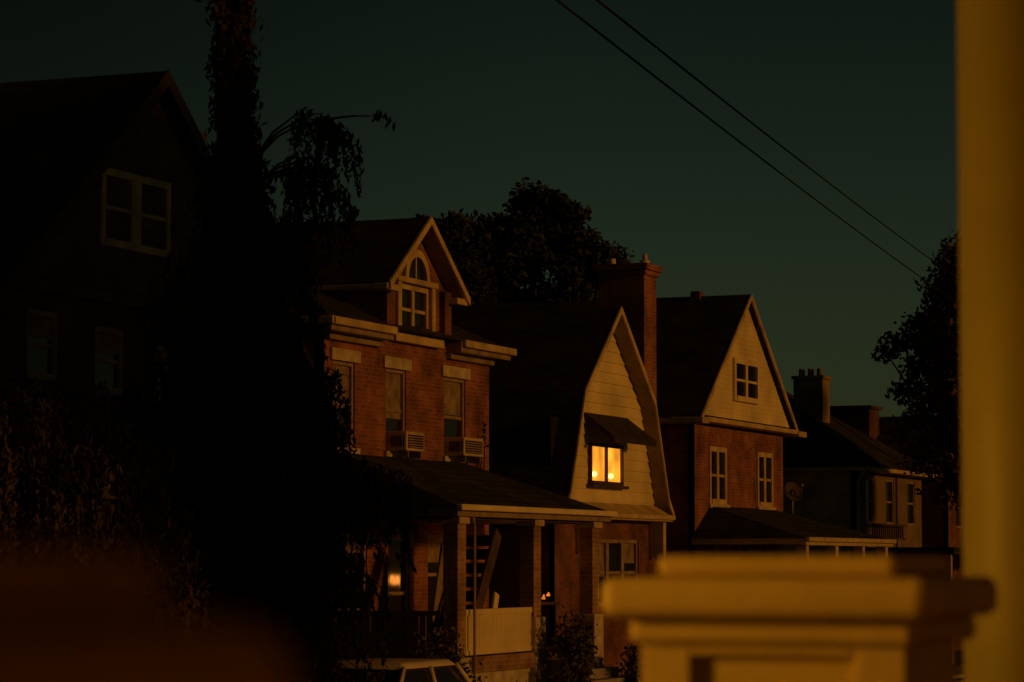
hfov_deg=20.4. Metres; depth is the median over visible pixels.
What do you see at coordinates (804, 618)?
porch pedestal
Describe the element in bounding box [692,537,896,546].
porch fascia
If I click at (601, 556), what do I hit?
front window blind
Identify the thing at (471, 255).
maple tree
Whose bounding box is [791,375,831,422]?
chimney
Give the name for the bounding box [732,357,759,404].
attic window frame
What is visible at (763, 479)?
window frame
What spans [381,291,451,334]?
dormer corner piers
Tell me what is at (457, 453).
air conditioner
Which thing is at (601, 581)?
front window pane
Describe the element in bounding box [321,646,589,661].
porch floor
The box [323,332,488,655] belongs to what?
front wall
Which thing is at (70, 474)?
weeping birch tree
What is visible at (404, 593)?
window frame
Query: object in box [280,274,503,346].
roof
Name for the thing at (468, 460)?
air conditioner bracket
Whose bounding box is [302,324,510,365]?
cornice
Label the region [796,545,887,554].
porch posts
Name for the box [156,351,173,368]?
window blind
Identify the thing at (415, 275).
fanlight bars
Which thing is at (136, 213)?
attic window frame
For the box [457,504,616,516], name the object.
porch gutter
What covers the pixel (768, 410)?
gable siding
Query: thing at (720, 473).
window pane
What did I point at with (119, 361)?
window frame
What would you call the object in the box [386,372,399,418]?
window blind
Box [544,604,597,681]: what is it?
garden shrub
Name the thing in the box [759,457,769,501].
window pane
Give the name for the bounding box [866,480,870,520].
window pane
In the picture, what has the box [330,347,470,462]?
lintels and sills
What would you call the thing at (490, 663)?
porch skirt
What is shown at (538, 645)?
pier bases
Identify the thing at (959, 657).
ground
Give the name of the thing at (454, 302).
dormer eave returns
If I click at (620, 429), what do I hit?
awning
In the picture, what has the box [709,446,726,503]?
window frame
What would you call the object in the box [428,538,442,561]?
window blind
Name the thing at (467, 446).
air conditioner recess
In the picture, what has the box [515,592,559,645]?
porch railing
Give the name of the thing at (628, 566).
front window pane
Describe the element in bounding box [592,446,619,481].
lit window pane
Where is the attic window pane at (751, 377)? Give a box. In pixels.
[737,364,755,398]
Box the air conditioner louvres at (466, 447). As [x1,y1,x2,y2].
[448,441,482,453]
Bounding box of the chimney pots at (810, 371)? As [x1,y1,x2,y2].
[799,368,822,375]
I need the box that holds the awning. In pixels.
[585,413,655,446]
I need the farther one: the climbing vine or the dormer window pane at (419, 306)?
the climbing vine
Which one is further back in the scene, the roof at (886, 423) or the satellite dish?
the roof at (886, 423)
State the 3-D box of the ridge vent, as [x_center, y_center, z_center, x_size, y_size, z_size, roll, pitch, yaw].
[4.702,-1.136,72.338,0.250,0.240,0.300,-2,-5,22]
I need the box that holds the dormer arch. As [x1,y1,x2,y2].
[402,249,429,281]
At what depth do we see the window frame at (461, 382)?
55.15 m
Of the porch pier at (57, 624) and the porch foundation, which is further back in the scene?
the porch foundation
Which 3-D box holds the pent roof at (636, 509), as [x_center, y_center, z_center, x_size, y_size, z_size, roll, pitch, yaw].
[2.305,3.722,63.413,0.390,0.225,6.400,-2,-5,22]
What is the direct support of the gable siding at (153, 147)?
on the front wall at (79, 320)
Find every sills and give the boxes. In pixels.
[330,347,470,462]
[708,504,775,509]
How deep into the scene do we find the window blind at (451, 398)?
54.83 m
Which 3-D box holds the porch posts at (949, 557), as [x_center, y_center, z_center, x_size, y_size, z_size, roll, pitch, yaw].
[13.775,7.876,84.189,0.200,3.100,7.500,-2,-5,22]
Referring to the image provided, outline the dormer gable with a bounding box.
[400,243,444,288]
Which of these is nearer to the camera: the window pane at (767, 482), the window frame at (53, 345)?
the window frame at (53, 345)
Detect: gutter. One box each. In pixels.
[295,315,516,355]
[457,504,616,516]
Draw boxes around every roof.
[0,71,308,373]
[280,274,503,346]
[288,217,445,290]
[338,454,606,510]
[451,294,794,433]
[451,307,670,512]
[580,501,668,514]
[691,507,886,538]
[783,392,936,473]
[865,547,961,554]
[876,416,947,470]
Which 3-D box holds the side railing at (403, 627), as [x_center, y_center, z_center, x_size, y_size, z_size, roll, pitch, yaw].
[-2.192,4.995,48.683,2.080,0.760,0.080,-2,-5,22]
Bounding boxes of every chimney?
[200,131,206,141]
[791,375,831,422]
[830,405,882,439]
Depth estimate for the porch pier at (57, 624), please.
0.74 m
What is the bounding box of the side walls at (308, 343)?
[288,332,314,679]
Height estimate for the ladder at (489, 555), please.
2.412 m
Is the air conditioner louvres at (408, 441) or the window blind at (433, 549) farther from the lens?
the window blind at (433, 549)
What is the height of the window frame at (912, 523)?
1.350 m
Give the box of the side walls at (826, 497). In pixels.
[783,471,851,554]
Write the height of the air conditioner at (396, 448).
0.355 m
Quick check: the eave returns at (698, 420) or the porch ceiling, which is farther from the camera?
the eave returns at (698, 420)
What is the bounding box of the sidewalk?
[956,665,963,677]
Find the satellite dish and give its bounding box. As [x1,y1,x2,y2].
[785,482,803,513]
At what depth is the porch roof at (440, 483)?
51.43 m
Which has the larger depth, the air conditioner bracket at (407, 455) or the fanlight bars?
the fanlight bars
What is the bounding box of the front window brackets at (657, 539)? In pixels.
[576,522,665,556]
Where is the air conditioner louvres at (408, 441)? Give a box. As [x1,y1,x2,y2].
[390,435,423,447]
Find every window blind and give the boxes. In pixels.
[28,315,51,338]
[96,332,117,354]
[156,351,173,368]
[333,365,348,407]
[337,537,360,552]
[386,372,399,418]
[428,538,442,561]
[444,381,459,415]
[599,543,603,576]
[624,543,633,562]
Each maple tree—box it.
[412,208,501,304]
[466,177,634,303]
[871,229,961,511]
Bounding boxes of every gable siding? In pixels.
[31,98,205,294]
[571,334,654,505]
[705,309,789,427]
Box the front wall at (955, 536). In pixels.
[948,489,963,650]
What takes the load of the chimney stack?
on the ground
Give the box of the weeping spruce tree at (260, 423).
[115,0,431,681]
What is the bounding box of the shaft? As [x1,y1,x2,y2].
[956,0,1023,681]
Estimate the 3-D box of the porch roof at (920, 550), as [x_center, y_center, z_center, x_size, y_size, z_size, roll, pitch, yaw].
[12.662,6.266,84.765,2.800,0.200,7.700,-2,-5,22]
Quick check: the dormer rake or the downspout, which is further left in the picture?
the dormer rake
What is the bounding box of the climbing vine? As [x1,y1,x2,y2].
[477,421,489,468]
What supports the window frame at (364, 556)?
attached to the front wall at (424, 399)
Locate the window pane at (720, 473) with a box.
[711,451,722,498]
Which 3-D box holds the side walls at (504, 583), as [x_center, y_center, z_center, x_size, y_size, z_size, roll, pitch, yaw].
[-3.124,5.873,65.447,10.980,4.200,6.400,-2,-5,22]
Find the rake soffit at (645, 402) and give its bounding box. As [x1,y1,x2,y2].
[614,317,670,514]
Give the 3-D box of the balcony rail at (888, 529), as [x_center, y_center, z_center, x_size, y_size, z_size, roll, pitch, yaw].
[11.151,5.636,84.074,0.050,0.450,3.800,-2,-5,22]
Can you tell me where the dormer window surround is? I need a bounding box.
[390,275,443,348]
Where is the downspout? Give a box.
[472,512,475,681]
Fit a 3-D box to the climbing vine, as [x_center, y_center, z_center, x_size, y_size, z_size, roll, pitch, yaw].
[-0.618,2.040,55.568,0.434,0.963,0.387,2,-5,-29]
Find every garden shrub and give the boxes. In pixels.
[409,615,487,681]
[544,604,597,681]
[615,643,641,681]
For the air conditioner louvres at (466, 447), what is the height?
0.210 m
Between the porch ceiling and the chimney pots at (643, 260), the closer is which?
the porch ceiling
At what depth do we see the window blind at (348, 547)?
50.40 m
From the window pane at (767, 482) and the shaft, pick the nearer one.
the shaft
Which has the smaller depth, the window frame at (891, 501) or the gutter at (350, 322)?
the gutter at (350, 322)
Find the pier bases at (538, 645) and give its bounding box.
[455,614,603,681]
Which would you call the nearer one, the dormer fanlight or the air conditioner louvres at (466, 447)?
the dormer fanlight
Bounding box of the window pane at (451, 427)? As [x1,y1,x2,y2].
[444,414,459,436]
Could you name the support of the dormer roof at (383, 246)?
on the roof at (331, 304)
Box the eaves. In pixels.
[783,466,937,477]
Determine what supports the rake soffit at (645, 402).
attached to the roof at (539, 379)
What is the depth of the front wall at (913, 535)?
86.02 m
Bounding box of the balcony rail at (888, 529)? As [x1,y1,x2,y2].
[872,523,905,539]
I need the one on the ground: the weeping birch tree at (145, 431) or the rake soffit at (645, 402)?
the weeping birch tree at (145, 431)
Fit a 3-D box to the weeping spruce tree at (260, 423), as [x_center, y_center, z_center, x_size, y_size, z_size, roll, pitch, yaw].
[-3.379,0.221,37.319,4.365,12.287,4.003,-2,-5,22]
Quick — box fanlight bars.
[414,257,416,278]
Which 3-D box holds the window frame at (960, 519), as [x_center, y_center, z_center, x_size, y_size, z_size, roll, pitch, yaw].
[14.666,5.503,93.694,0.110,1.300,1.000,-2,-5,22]
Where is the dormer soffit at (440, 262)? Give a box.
[422,227,464,298]
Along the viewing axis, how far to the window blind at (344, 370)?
50.37 m
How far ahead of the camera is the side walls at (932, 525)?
92.47 m
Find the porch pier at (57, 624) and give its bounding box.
[0,552,292,681]
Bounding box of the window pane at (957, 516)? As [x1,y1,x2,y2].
[955,500,958,525]
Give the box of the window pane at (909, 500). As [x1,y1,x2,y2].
[907,484,911,522]
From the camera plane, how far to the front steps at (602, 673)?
52.61 m
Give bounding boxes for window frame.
[26,308,57,380]
[95,325,123,394]
[100,167,170,257]
[154,346,173,416]
[333,360,352,447]
[338,533,365,609]
[386,368,404,430]
[388,537,407,610]
[402,284,427,328]
[428,535,442,575]
[444,377,463,436]
[588,443,623,485]
[599,539,607,606]
[607,539,622,578]
[623,539,636,576]
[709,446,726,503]
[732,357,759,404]
[757,452,772,506]
[866,477,873,523]
[886,479,893,523]
[907,482,914,525]
[956,489,961,527]
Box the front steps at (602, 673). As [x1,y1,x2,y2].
[546,657,629,681]
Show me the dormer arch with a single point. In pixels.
(420, 256)
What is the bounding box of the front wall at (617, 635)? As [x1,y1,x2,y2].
[555,520,653,675]
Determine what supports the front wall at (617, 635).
on the ground
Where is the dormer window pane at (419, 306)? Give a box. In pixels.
[402,289,423,326]
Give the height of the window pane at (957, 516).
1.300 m
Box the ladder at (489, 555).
[424,528,501,656]
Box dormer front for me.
[394,281,444,345]
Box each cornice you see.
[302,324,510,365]
[611,513,675,521]
[704,416,796,434]
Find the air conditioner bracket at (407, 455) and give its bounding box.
[391,451,421,458]
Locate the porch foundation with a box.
[471,668,529,681]
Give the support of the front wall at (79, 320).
on the ground
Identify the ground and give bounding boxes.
[956,650,963,680]
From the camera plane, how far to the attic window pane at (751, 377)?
71.83 m
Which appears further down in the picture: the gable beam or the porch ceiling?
the porch ceiling
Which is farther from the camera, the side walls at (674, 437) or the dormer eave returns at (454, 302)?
the side walls at (674, 437)
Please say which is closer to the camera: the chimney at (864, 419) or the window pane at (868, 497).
the window pane at (868, 497)
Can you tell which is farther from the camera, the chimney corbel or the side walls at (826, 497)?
the side walls at (826, 497)
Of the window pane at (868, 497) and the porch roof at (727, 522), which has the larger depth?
the window pane at (868, 497)
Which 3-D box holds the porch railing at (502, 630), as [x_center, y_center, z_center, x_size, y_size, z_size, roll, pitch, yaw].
[-0.251,5.076,49.857,0.100,0.780,3.076,-2,-5,22]
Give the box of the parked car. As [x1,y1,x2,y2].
[309,658,471,681]
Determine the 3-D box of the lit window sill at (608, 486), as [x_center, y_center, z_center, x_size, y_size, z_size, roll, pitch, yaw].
[2.137,3.244,63.302,0.170,0.070,2.300,-2,-5,22]
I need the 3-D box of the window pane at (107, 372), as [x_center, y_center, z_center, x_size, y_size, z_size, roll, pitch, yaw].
[-6.101,0.294,42.637,0.001,1.000,0.900,-2,-5,22]
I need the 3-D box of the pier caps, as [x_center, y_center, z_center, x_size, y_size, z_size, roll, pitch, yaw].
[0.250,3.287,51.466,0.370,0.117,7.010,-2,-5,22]
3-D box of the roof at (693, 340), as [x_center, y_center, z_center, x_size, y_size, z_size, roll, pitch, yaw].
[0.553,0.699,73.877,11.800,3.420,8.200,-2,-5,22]
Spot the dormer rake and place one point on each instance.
(430, 222)
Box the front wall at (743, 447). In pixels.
[694,424,783,554]
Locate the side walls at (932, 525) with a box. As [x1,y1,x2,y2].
[921,478,943,555]
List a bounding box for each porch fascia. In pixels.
[337,506,610,521]
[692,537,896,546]
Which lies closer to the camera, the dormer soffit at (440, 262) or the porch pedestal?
the porch pedestal
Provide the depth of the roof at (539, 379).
62.09 m
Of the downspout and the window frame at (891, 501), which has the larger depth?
the window frame at (891, 501)
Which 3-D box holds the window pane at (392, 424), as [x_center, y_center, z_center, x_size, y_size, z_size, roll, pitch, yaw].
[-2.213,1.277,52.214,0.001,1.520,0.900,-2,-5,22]
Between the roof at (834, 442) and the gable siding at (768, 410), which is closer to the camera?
the gable siding at (768, 410)
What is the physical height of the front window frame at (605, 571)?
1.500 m
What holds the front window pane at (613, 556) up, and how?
in the front window frame at (620, 571)
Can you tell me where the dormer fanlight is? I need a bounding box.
[409,258,423,280]
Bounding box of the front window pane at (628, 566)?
[624,563,633,576]
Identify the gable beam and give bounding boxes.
[18,270,182,313]
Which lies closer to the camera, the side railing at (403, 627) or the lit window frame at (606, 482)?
the side railing at (403, 627)
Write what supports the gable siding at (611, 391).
attached to the roof at (539, 379)
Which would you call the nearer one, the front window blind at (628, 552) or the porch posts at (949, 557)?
the front window blind at (628, 552)
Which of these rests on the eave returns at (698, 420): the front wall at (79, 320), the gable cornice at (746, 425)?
the gable cornice at (746, 425)
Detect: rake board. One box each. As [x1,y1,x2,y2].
[0,70,314,374]
[568,306,674,520]
[700,294,798,430]
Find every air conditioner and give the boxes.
[386,431,423,451]
[444,437,482,456]
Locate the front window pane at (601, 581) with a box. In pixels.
[599,577,603,601]
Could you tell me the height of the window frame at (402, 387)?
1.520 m
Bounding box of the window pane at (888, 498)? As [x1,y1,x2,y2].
[886,482,890,521]
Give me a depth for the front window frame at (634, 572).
65.26 m
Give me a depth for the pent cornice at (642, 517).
64.57 m
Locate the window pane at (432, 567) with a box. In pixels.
[428,562,437,610]
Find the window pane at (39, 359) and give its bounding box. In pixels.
[28,336,50,373]
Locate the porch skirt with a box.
[470,652,534,672]
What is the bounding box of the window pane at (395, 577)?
[388,541,402,610]
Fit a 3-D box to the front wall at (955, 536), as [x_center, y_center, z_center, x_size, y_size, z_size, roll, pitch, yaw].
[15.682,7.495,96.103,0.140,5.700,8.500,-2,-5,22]
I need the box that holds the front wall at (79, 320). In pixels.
[0,288,206,478]
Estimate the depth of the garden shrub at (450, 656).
46.35 m
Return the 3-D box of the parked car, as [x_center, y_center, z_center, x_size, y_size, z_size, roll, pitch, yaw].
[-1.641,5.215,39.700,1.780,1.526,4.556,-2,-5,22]
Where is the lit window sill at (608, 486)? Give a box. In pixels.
[586,484,628,489]
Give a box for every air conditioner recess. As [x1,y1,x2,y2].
[391,434,423,448]
[450,440,482,454]
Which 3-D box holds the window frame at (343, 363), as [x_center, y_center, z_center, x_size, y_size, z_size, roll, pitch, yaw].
[-3.012,1.117,50.149,0.110,1.520,0.880,-2,-5,22]
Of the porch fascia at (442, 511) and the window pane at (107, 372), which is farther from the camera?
the porch fascia at (442, 511)
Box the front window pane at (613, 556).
[609,543,618,578]
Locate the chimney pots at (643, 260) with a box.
[609,254,649,263]
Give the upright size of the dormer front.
1.100 m
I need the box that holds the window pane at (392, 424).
[386,418,399,430]
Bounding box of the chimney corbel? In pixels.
[593,262,661,277]
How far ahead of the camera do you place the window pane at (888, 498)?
85.54 m
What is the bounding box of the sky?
[0,0,958,416]
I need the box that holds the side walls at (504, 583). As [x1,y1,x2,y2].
[489,521,644,645]
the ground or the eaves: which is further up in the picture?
the eaves
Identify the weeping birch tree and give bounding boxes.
[0,371,220,616]
[107,405,266,624]
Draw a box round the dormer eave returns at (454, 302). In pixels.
[313,282,467,306]
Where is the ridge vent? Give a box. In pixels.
[690,291,702,300]
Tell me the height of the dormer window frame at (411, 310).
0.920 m
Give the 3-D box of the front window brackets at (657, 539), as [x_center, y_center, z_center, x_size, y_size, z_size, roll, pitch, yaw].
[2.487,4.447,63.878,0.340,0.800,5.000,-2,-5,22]
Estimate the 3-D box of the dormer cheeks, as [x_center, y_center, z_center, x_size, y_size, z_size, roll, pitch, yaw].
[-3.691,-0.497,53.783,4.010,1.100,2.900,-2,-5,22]
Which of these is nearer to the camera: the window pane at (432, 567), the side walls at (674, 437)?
the window pane at (432, 567)
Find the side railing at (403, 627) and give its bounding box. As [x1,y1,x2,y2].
[332,610,440,655]
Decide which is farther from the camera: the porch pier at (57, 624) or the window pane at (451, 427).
the window pane at (451, 427)
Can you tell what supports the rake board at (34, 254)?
attached to the roof at (57, 137)
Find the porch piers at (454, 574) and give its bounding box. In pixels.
[443,524,598,656]
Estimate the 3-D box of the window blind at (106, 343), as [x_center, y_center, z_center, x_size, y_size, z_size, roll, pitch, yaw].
[-6.096,0.035,42.655,0.001,0.300,0.720,-2,-5,22]
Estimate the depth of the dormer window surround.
52.91 m
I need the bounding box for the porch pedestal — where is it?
[602,555,997,681]
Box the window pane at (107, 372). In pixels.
[96,352,116,388]
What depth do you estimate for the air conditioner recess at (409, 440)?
51.77 m
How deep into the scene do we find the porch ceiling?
51.52 m
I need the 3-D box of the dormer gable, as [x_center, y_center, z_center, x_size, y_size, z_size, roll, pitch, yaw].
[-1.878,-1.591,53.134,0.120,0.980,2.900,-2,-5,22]
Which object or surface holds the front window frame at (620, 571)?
attached to the front wall at (617, 635)
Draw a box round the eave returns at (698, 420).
[659,417,806,437]
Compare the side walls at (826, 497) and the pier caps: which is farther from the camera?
the side walls at (826, 497)
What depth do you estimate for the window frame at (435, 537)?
53.72 m
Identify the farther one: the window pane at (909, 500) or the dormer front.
the window pane at (909, 500)
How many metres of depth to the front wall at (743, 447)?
71.38 m
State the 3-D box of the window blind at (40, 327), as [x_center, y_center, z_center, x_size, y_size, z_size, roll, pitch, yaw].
[-6.807,-0.201,40.907,0.001,0.300,0.720,-2,-5,22]
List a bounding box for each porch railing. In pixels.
[466,607,531,655]
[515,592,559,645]
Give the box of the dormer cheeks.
[328,291,380,319]
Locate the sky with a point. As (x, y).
(481, 97)
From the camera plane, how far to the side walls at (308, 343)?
49.55 m
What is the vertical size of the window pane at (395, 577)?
2.070 m
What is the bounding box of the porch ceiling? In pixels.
[344,517,589,524]
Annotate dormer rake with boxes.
[388,216,470,305]
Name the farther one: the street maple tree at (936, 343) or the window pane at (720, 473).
the street maple tree at (936, 343)
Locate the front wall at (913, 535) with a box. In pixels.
[857,471,921,555]
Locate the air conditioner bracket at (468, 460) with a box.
[450,456,480,463]
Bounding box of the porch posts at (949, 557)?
[944,554,952,575]
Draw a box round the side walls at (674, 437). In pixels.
[657,424,687,575]
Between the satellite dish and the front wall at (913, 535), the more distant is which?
the front wall at (913, 535)
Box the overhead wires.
[556,0,958,302]
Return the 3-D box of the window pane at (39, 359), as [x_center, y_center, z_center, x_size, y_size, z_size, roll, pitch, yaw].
[-6.813,0.059,40.889,0.001,1.000,0.900,-2,-5,22]
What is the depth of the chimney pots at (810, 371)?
85.56 m
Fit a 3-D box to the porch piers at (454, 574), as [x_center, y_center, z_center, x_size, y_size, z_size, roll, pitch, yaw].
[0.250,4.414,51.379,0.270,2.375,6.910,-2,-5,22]
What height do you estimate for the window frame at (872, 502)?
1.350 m
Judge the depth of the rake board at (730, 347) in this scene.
71.60 m
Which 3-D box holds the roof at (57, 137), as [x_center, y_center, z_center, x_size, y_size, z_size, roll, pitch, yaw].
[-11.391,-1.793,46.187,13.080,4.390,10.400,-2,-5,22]
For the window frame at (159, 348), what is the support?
attached to the front wall at (79, 320)
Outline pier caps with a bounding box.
[439,517,601,527]
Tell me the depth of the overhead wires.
38.29 m
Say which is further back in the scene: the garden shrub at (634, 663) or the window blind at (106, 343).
the garden shrub at (634, 663)
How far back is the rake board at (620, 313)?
63.64 m

